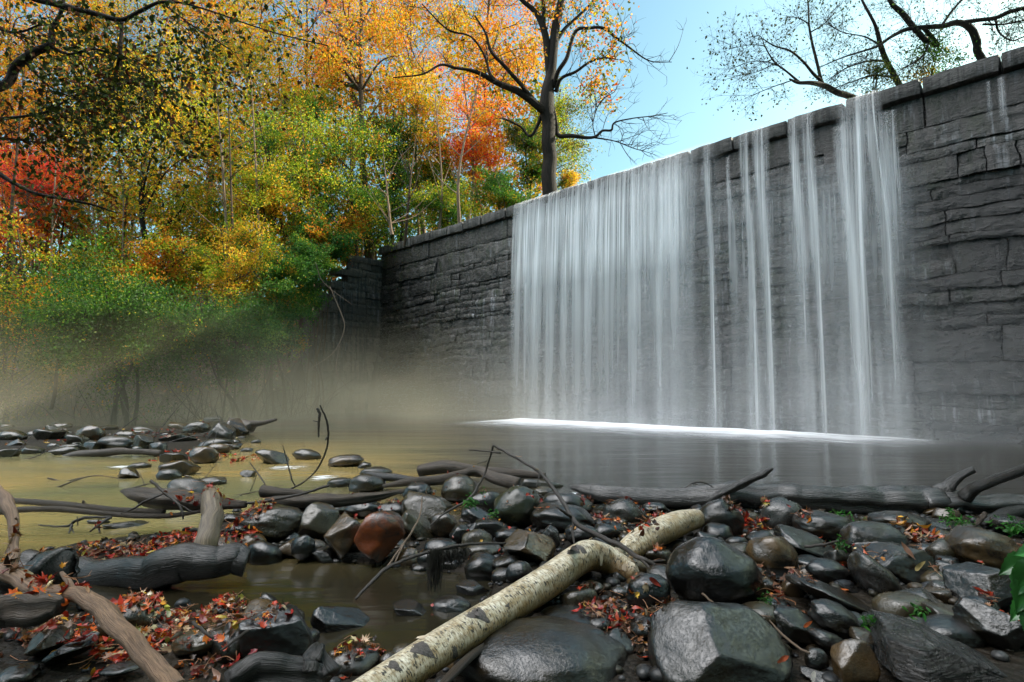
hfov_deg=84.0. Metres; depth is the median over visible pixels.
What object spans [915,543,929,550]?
cobble
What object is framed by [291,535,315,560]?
stone
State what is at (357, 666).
cobble
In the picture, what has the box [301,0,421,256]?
tree
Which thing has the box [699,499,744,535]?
stone
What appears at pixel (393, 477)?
driftwood
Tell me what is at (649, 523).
leaf litter
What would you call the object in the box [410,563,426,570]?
stone
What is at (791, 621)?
stone
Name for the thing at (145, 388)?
ground cover
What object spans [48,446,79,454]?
cobble
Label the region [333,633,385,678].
leaf litter
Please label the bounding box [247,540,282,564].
stone
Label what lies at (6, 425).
cobble
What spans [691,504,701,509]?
cobble
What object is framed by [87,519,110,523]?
stone
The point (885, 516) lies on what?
stone
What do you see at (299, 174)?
sapling
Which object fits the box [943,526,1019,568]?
stone
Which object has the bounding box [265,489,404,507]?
driftwood
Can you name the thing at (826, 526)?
stone
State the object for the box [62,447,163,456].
fallen limb
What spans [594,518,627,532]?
stone
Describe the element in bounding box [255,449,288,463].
stone
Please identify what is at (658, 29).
sky
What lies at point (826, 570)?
stone
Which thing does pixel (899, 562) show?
stone
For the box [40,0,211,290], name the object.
tree
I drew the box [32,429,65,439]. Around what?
stone
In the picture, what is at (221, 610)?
cobble
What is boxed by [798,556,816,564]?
cobble
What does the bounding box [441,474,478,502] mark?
stone
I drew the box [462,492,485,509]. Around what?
green sprig
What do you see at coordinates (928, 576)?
cobble
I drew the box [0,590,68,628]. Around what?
bark roll
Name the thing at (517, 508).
stone
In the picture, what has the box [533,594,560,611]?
cobble
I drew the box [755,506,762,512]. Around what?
cobble
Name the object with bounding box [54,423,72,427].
stone
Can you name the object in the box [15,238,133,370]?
tree
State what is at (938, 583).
stone
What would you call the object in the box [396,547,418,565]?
stone
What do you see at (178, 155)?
sapling
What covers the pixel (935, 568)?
leaf litter
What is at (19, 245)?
tree
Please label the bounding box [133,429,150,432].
cobble
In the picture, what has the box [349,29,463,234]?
tree
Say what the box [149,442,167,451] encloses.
stone
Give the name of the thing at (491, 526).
stone
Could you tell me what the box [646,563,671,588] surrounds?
cobble
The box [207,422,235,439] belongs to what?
stone
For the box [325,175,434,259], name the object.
bush
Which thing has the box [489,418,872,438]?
foam
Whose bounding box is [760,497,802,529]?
stone
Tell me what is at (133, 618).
stone
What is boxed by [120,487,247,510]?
stone
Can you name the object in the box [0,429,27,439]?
stone
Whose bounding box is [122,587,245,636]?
leaf litter
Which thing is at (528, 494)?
leaf litter
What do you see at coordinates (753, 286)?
water stream
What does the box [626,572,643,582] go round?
cobble
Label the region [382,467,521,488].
driftwood
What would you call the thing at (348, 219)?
bush
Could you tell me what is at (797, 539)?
stone
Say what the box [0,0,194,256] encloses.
tree
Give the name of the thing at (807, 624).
fallen leaf
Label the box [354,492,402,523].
leaf litter
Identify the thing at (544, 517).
stone
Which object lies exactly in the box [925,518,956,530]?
stone
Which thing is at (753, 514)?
cobble
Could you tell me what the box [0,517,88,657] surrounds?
leaf litter
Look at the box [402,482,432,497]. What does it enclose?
stone
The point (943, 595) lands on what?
cobble
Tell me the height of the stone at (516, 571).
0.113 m
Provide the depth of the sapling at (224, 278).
20.25 m
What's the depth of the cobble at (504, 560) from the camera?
3.01 m
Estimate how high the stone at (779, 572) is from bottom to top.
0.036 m
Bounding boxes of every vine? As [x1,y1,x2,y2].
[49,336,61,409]
[307,287,344,370]
[315,262,351,304]
[336,346,347,387]
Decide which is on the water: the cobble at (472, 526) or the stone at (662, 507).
the stone at (662, 507)
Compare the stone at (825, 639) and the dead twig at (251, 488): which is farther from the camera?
the dead twig at (251, 488)
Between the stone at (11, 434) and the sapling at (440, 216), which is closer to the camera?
the stone at (11, 434)
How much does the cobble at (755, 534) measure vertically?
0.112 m
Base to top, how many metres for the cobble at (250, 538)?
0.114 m
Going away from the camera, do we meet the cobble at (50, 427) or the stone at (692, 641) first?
the stone at (692, 641)
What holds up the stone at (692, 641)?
on the ground at (1012, 669)
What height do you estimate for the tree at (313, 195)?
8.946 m
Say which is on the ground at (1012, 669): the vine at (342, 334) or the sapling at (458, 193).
the vine at (342, 334)
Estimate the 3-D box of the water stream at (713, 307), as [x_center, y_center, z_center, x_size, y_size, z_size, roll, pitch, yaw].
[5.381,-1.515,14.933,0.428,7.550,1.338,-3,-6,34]
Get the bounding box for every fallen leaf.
[214,632,224,642]
[649,577,660,586]
[778,655,788,662]
[804,621,811,627]
[811,670,815,681]
[901,542,914,558]
[915,561,924,570]
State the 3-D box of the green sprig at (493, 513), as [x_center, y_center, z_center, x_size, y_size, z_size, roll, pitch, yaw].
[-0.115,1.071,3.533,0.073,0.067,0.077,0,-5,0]
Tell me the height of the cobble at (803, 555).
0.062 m
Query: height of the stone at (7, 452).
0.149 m
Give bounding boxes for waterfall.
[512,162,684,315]
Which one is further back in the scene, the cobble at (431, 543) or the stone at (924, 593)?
the cobble at (431, 543)
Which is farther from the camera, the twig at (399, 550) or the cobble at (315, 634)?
the twig at (399, 550)
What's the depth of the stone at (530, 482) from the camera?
5.84 m
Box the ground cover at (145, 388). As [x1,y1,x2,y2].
[0,241,395,418]
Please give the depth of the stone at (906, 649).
1.68 m
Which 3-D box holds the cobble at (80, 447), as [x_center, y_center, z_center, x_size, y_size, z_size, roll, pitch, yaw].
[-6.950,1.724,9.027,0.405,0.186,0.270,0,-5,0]
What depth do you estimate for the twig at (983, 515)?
3.80 m
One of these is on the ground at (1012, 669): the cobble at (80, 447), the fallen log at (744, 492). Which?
the fallen log at (744, 492)
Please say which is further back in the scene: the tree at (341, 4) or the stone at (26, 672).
the tree at (341, 4)
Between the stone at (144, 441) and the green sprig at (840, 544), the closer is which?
the green sprig at (840, 544)
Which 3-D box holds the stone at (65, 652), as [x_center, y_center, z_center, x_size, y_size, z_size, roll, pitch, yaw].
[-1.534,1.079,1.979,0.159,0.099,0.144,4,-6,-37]
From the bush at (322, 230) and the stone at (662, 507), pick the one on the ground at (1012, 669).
the bush at (322, 230)
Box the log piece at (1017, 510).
[980,505,1023,526]
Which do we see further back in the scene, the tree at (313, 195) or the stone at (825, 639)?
the tree at (313, 195)
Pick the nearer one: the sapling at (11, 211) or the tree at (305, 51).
the sapling at (11, 211)
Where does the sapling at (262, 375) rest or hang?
on the ground at (1012, 669)
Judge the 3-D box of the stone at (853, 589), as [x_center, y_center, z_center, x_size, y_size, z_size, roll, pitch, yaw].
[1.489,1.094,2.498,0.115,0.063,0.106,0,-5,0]
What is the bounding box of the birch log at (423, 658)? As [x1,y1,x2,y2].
[352,509,704,681]
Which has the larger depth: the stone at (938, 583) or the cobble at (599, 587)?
the cobble at (599, 587)
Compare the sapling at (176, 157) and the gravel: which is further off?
the sapling at (176, 157)
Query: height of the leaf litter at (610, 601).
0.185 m
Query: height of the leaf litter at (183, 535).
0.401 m
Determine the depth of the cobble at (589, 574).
2.77 m
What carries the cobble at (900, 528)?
on the ground at (1012, 669)
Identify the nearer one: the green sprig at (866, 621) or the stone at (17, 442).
the green sprig at (866, 621)
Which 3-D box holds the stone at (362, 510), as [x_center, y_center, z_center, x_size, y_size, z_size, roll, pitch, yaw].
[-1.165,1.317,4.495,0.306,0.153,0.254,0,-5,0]
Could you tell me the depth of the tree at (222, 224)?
24.98 m
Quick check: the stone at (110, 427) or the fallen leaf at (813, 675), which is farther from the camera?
the stone at (110, 427)
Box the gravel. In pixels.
[0,490,1023,681]
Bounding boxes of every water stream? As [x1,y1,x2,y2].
[708,192,714,373]
[746,158,756,387]
[755,147,772,383]
[792,144,800,220]
[807,148,823,374]
[843,156,861,408]
[855,111,866,356]
[868,105,889,246]
[884,145,888,197]
[893,140,894,171]
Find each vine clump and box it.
[853,52,906,96]
[887,26,981,86]
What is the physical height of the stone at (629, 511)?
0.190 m
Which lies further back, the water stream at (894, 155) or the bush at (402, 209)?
the bush at (402, 209)
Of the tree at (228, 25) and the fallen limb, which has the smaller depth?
the fallen limb
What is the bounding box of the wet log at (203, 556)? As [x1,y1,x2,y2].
[77,484,250,590]
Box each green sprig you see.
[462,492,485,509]
[488,509,498,518]
[756,588,773,604]
[829,509,865,520]
[829,534,850,552]
[859,615,875,631]
[902,600,930,621]
[938,507,975,526]
[984,514,1023,536]
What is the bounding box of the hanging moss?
[424,548,471,593]
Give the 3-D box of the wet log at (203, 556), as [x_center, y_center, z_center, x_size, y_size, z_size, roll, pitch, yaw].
[-1.985,1.074,3.058,1.285,0.525,0.515,0,-5,0]
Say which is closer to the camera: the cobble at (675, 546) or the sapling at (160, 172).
the cobble at (675, 546)
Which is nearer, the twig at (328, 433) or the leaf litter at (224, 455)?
the twig at (328, 433)
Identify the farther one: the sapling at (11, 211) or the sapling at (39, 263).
the sapling at (39, 263)
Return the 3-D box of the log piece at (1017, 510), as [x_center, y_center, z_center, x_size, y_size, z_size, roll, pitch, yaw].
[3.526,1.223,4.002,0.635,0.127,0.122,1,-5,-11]
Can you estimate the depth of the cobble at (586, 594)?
2.38 m
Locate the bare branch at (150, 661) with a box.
[0,485,185,681]
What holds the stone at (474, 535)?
on the ground at (1012, 669)
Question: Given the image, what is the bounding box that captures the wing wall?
[302,255,381,413]
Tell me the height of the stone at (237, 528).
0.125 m
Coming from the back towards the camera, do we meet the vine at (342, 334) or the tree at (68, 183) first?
the tree at (68, 183)
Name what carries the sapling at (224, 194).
on the ground at (1012, 669)
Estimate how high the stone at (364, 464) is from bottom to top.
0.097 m
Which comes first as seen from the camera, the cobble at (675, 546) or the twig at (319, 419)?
the cobble at (675, 546)
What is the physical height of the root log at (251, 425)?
0.390 m
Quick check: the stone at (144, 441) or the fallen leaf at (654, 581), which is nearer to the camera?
the fallen leaf at (654, 581)
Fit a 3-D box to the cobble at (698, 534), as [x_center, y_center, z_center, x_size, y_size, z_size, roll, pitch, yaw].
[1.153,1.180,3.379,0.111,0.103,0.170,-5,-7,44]
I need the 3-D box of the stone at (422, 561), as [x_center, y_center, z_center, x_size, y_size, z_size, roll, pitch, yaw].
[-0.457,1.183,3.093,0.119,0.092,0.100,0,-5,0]
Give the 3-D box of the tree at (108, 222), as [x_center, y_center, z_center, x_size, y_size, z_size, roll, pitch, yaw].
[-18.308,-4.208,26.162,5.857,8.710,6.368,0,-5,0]
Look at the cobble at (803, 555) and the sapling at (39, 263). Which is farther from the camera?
the sapling at (39, 263)
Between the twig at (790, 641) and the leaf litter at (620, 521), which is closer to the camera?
the twig at (790, 641)
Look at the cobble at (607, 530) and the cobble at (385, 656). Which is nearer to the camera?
the cobble at (385, 656)
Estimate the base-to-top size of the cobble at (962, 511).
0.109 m
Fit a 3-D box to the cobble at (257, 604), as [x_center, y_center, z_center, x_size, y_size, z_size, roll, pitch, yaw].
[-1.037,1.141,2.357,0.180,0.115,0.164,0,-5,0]
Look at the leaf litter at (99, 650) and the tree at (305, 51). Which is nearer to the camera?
the leaf litter at (99, 650)
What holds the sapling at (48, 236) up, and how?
on the ground at (1012, 669)
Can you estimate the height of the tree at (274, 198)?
10.056 m
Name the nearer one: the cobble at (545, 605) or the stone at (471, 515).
the cobble at (545, 605)
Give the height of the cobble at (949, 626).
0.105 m
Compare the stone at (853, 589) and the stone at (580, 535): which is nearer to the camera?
the stone at (853, 589)
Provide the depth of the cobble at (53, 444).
9.55 m
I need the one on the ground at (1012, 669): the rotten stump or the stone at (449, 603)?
the rotten stump
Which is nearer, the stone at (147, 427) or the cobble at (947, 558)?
the cobble at (947, 558)
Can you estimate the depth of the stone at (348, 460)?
7.38 m
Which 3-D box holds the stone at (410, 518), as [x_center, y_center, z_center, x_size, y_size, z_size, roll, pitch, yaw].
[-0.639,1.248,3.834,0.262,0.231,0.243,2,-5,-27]
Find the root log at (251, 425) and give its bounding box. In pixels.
[227,417,276,433]
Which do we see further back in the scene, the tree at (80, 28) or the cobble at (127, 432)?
the tree at (80, 28)
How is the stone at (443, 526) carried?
on the ground at (1012, 669)
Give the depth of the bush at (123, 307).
15.69 m
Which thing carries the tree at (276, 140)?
on the ground at (1012, 669)
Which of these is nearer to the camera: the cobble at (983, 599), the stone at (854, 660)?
the stone at (854, 660)
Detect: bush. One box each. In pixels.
[0,213,261,424]
[0,270,109,423]
[139,282,298,417]
[235,237,328,417]
[240,293,317,417]
[278,231,345,414]
[283,200,366,413]
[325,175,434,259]
[334,205,379,253]
[399,173,494,231]
[463,163,539,210]
[556,166,589,190]
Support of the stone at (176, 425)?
on the water
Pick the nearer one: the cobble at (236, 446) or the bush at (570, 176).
the cobble at (236, 446)
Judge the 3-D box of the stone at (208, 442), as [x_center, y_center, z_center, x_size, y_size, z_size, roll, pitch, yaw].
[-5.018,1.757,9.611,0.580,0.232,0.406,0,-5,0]
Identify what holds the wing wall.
on the ground at (1012, 669)
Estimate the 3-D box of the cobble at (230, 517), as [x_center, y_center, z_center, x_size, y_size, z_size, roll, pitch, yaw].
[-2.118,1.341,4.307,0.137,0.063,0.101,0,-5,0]
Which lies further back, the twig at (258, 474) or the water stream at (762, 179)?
the water stream at (762, 179)
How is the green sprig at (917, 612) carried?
on the stone at (919, 620)
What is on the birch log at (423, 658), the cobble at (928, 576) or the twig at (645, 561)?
the twig at (645, 561)
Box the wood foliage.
[0,0,544,295]
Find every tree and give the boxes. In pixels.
[0,0,117,284]
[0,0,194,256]
[0,0,370,291]
[0,107,102,347]
[0,148,109,290]
[0,207,132,382]
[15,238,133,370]
[21,8,264,364]
[32,156,176,321]
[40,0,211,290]
[94,217,220,383]
[104,165,239,358]
[115,0,310,309]
[115,30,259,295]
[171,0,337,295]
[183,188,283,346]
[193,75,368,375]
[194,145,306,389]
[223,0,389,282]
[243,0,445,258]
[261,62,359,343]
[262,148,382,292]
[279,102,410,256]
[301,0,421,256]
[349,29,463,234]
[355,99,445,241]
[356,0,498,231]
[381,0,694,196]
[410,130,480,229]
[421,63,530,219]
[428,0,592,208]
[491,73,624,191]
[499,114,569,200]
[687,0,859,122]
[803,0,1023,108]
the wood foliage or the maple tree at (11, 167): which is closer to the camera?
the maple tree at (11, 167)
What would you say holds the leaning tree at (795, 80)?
on the ground at (1012, 669)
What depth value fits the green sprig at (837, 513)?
3.66 m
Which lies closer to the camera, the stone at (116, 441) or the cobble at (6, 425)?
the stone at (116, 441)
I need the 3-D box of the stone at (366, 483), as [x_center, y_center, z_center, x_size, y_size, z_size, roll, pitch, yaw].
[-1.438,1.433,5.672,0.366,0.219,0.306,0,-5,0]
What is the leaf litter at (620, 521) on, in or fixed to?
on the ground at (1012, 669)
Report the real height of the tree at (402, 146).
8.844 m
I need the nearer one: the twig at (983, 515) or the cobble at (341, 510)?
the twig at (983, 515)
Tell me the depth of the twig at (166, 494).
3.77 m
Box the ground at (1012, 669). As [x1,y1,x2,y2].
[0,287,1023,681]
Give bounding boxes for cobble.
[0,424,14,427]
[44,425,57,429]
[47,443,60,445]
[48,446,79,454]
[59,444,88,449]
[84,441,101,449]
[113,430,136,435]
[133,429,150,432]
[209,443,230,452]
[210,628,242,663]
[211,602,236,615]
[218,535,239,545]
[223,513,239,521]
[230,444,240,449]
[238,598,273,621]
[240,533,266,545]
[279,538,294,556]
[284,532,298,541]
[299,609,304,619]
[309,539,325,557]
[309,627,319,642]
[328,647,341,656]
[331,642,380,675]
[336,507,344,514]
[379,651,395,662]
[392,643,409,652]
[424,537,457,550]
[469,522,475,530]
[491,568,507,582]
[493,552,520,567]
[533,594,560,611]
[561,586,597,607]
[580,571,592,579]
[580,580,604,594]
[589,616,610,631]
[594,523,620,538]
[601,572,626,581]
[608,628,635,654]
[610,586,626,598]
[616,518,627,525]
[619,534,626,540]
[625,554,649,572]
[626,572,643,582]
[643,548,670,563]
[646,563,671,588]
[670,542,684,552]
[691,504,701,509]
[693,531,717,537]
[701,522,733,540]
[725,536,747,543]
[730,543,746,554]
[743,601,776,626]
[745,530,772,541]
[748,512,758,519]
[748,581,767,601]
[749,521,763,527]
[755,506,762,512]
[760,597,790,605]
[762,576,780,592]
[781,580,806,597]
[783,641,792,653]
[798,554,814,556]
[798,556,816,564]
[851,611,869,628]
[861,612,869,622]
[871,591,930,617]
[886,523,911,539]
[910,532,928,542]
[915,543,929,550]
[920,570,942,582]
[921,508,934,514]
[921,614,986,648]
[924,586,952,603]
[929,525,942,534]
[932,508,960,520]
[935,529,949,535]
[935,555,959,563]
[955,507,967,514]
[963,595,1000,609]
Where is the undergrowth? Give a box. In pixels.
[0,349,362,424]
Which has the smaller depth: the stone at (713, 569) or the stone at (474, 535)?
the stone at (713, 569)
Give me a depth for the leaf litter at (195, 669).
2.02 m
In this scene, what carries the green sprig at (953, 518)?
on the cobble at (944, 532)
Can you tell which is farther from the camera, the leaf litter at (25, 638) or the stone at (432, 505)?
the stone at (432, 505)
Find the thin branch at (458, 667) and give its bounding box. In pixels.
[439,612,533,681]
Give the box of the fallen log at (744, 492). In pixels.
[570,464,1023,514]
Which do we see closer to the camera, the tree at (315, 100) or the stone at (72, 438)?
the stone at (72, 438)
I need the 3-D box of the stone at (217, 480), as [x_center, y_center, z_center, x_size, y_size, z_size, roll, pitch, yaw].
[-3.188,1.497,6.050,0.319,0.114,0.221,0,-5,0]
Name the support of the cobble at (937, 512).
on the gravel
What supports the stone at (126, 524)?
on the water
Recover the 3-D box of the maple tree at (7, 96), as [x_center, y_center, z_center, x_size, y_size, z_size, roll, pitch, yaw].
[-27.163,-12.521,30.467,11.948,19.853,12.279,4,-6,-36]
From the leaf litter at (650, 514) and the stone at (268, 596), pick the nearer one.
the stone at (268, 596)
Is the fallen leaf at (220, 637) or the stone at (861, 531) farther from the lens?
the stone at (861, 531)
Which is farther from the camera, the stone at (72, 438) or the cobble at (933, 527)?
the stone at (72, 438)
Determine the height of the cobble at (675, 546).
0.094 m
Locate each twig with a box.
[10,428,56,458]
[38,516,111,533]
[57,475,125,486]
[112,416,148,436]
[121,480,197,519]
[133,474,158,487]
[151,411,193,437]
[169,435,214,441]
[192,621,214,639]
[220,629,248,650]
[236,467,282,494]
[246,484,329,503]
[250,463,265,484]
[282,445,295,485]
[290,405,329,488]
[313,408,320,436]
[355,542,505,599]
[387,496,422,565]
[429,444,665,567]
[685,481,712,487]
[761,615,809,653]
[804,540,838,547]
[973,511,987,526]
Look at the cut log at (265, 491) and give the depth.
4.21 m
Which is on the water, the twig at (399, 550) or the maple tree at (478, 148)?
the twig at (399, 550)
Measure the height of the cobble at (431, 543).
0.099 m
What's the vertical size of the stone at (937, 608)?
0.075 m
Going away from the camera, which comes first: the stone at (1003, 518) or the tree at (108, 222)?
the stone at (1003, 518)
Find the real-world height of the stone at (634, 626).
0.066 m
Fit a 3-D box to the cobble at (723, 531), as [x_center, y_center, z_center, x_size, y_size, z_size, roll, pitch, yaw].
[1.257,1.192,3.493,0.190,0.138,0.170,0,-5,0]
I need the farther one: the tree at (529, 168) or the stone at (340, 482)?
the tree at (529, 168)
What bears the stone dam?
on the ground at (1012, 669)
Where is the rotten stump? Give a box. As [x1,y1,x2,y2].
[224,642,340,681]
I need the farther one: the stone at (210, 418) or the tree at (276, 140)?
the tree at (276, 140)
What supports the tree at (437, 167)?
on the ground at (1012, 669)
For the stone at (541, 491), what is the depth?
5.33 m
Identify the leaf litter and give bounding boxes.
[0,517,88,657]
[4,562,182,676]
[5,420,236,444]
[39,519,155,559]
[116,481,239,557]
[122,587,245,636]
[148,449,235,460]
[173,598,292,681]
[202,481,275,544]
[204,590,261,613]
[230,453,258,462]
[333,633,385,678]
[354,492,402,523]
[415,466,486,516]
[452,456,575,559]
[571,572,646,632]
[580,494,623,519]
[600,513,631,532]
[618,584,675,657]
[623,515,665,559]
[624,496,666,518]
[722,495,772,536]
[736,495,770,530]
[755,562,816,614]
[786,504,835,549]
[837,542,886,570]
[887,514,951,543]
[907,539,984,573]
[972,586,1019,621]
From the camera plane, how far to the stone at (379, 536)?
3.19 m
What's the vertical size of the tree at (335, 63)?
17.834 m
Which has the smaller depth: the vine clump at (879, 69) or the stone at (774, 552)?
the stone at (774, 552)
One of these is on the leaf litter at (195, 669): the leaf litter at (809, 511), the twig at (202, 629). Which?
the twig at (202, 629)
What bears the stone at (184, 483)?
on the water
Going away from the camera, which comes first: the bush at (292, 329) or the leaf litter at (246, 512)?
the leaf litter at (246, 512)
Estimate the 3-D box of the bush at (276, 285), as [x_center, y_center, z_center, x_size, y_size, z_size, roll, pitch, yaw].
[-8.444,-0.084,20.811,3.406,7.022,3.414,-4,-7,42]
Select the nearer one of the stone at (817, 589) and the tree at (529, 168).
the stone at (817, 589)
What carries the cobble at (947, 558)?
on the ground at (1012, 669)
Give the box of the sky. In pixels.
[0,0,1023,292]
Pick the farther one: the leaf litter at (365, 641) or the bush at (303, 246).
the bush at (303, 246)
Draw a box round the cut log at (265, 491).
[258,485,308,497]
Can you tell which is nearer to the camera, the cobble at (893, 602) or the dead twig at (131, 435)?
the cobble at (893, 602)
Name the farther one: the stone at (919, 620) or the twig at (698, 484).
the twig at (698, 484)
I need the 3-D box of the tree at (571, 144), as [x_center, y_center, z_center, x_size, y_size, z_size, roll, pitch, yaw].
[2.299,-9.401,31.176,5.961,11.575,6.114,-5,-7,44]
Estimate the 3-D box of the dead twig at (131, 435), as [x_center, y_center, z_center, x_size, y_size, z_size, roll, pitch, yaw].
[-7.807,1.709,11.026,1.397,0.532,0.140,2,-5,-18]
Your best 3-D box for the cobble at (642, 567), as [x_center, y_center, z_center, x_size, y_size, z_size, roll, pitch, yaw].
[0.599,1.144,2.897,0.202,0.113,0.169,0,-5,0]
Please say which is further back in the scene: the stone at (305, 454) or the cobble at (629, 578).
the stone at (305, 454)
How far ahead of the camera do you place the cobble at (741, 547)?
3.06 m
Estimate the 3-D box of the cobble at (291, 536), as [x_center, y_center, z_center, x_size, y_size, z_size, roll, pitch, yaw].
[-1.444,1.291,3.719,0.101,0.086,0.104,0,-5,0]
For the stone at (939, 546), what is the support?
on the ground at (1012, 669)
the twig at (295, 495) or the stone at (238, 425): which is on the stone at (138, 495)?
the twig at (295, 495)
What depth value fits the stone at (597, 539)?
3.07 m
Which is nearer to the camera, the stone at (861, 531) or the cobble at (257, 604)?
the cobble at (257, 604)
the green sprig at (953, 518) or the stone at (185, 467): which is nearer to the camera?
the green sprig at (953, 518)
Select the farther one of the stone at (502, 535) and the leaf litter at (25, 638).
the stone at (502, 535)
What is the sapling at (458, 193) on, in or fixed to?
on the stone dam
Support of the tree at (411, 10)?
on the ground at (1012, 669)
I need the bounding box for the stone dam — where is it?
[378,46,1023,443]
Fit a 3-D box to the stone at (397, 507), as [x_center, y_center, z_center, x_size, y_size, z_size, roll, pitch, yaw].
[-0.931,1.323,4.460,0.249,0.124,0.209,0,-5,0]
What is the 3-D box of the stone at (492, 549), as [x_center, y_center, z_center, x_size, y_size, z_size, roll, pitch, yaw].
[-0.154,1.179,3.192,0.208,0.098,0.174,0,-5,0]
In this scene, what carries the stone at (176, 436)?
on the ground at (1012, 669)
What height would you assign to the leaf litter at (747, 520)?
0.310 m
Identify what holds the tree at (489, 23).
on the ground at (1012, 669)
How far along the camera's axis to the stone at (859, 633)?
1.94 m
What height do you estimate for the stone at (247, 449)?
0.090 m
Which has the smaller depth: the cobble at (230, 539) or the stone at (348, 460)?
the cobble at (230, 539)
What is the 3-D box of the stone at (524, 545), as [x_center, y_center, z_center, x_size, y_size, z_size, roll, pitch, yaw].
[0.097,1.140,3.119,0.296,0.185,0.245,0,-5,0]
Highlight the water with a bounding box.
[0,412,1023,663]
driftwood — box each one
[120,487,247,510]
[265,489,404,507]
[364,471,411,481]
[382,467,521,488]
[417,460,545,477]
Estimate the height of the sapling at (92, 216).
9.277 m
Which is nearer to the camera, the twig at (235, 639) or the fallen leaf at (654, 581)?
the twig at (235, 639)
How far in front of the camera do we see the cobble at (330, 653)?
2.10 m
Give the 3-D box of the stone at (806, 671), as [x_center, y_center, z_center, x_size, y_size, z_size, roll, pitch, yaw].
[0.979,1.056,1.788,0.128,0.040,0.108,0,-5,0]
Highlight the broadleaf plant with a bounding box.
[998,544,1023,629]
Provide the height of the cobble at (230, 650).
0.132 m
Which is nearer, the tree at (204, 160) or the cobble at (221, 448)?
the cobble at (221, 448)
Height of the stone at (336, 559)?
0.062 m
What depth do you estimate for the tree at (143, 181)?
23.86 m
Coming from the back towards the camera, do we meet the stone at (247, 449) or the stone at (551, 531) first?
the stone at (247, 449)
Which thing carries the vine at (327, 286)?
attached to the bush at (276, 285)
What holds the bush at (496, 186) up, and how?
on the ground at (1012, 669)
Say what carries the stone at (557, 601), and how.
on the ground at (1012, 669)
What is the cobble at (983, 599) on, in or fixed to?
on the ground at (1012, 669)
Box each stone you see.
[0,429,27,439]
[0,448,21,456]
[0,547,80,594]
[0,662,40,681]
[7,439,26,445]
[21,445,45,452]
[24,623,74,656]
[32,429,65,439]
[41,632,99,666]
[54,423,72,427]
[66,434,89,443]
[75,425,105,440]
[80,618,110,645]
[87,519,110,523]
[97,435,133,448]
[98,660,139,676]
[101,425,118,429]
[102,520,148,528]
[116,596,164,628]
[118,467,140,477]
[128,462,151,467]
[132,425,157,432]
[132,435,154,448]
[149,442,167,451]
[155,469,181,479]
[158,433,197,441]
[158,459,201,475]
[159,452,187,461]
[167,422,188,428]
[167,477,206,493]
[171,620,232,655]
[181,421,210,432]
[189,446,218,463]
[198,438,233,445]
[200,476,226,484]
[203,416,222,426]
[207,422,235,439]
[224,523,248,537]
[226,418,248,437]
[238,603,313,657]
[239,504,302,540]
[240,447,253,451]
[240,470,255,476]
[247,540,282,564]
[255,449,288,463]
[260,593,277,601]
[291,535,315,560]
[292,449,320,459]
[299,501,339,539]
[310,606,369,632]
[312,545,338,562]
[323,513,359,559]
[327,477,350,486]
[328,454,363,466]
[333,557,341,562]
[344,502,380,517]
[348,474,385,491]
[354,510,404,562]
[357,462,370,467]
[359,466,391,473]
[377,502,401,515]
[382,550,397,564]
[393,598,425,615]
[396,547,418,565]
[401,490,452,522]
[401,509,436,539]
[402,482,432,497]
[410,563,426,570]
[417,549,429,567]
[431,512,457,537]
[432,595,470,612]
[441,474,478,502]
[441,558,464,569]
[449,524,469,543]
[453,616,627,681]
[455,579,488,594]
[461,506,492,523]
[461,529,492,548]
[464,552,495,580]
[467,542,502,556]
[470,491,499,512]
[473,518,507,539]
[494,485,540,528]
[494,528,515,541]
[503,529,555,562]
[505,561,531,582]
[521,478,562,486]
[530,502,594,531]
[533,486,552,496]
[541,604,608,624]
[542,492,593,513]
[542,525,560,547]
[553,597,560,604]
[560,585,580,596]
[565,525,598,544]
[576,493,601,502]
[589,628,605,634]
[591,537,614,546]
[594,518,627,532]
[602,498,645,525]
[626,573,670,613]
[630,615,650,638]
[642,502,668,512]
[647,600,792,681]
[665,536,762,603]
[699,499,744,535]
[746,536,798,568]
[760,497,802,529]
[763,567,802,580]
[773,524,834,557]
[773,604,821,644]
[785,574,872,613]
[792,510,851,543]
[799,665,841,681]
[805,558,852,583]
[805,648,829,669]
[807,599,860,639]
[808,627,842,650]
[824,550,847,568]
[830,638,880,681]
[837,581,861,592]
[839,521,908,553]
[847,551,902,593]
[849,626,873,644]
[851,542,939,583]
[867,511,930,534]
[867,609,1007,681]
[897,587,939,602]
[905,616,921,622]
[921,601,953,615]
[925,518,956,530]
[925,538,956,558]
[926,580,945,587]
[935,560,955,570]
[942,561,1012,610]
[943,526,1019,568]
[952,597,1023,651]
[988,514,1023,535]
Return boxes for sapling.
[0,36,55,372]
[1,140,63,328]
[2,88,34,290]
[13,104,128,278]
[23,109,76,388]
[23,124,102,273]
[25,154,132,370]
[66,135,139,241]
[98,150,171,330]
[105,98,175,346]
[115,145,212,367]
[158,65,190,355]
[162,54,202,265]
[172,132,214,342]
[172,196,304,417]
[190,77,262,417]
[205,79,308,411]
[218,99,288,416]
[246,100,365,293]
[285,95,333,338]
[346,147,441,234]
[373,136,425,245]
[401,84,489,228]
[418,72,488,222]
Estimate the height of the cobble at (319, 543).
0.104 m

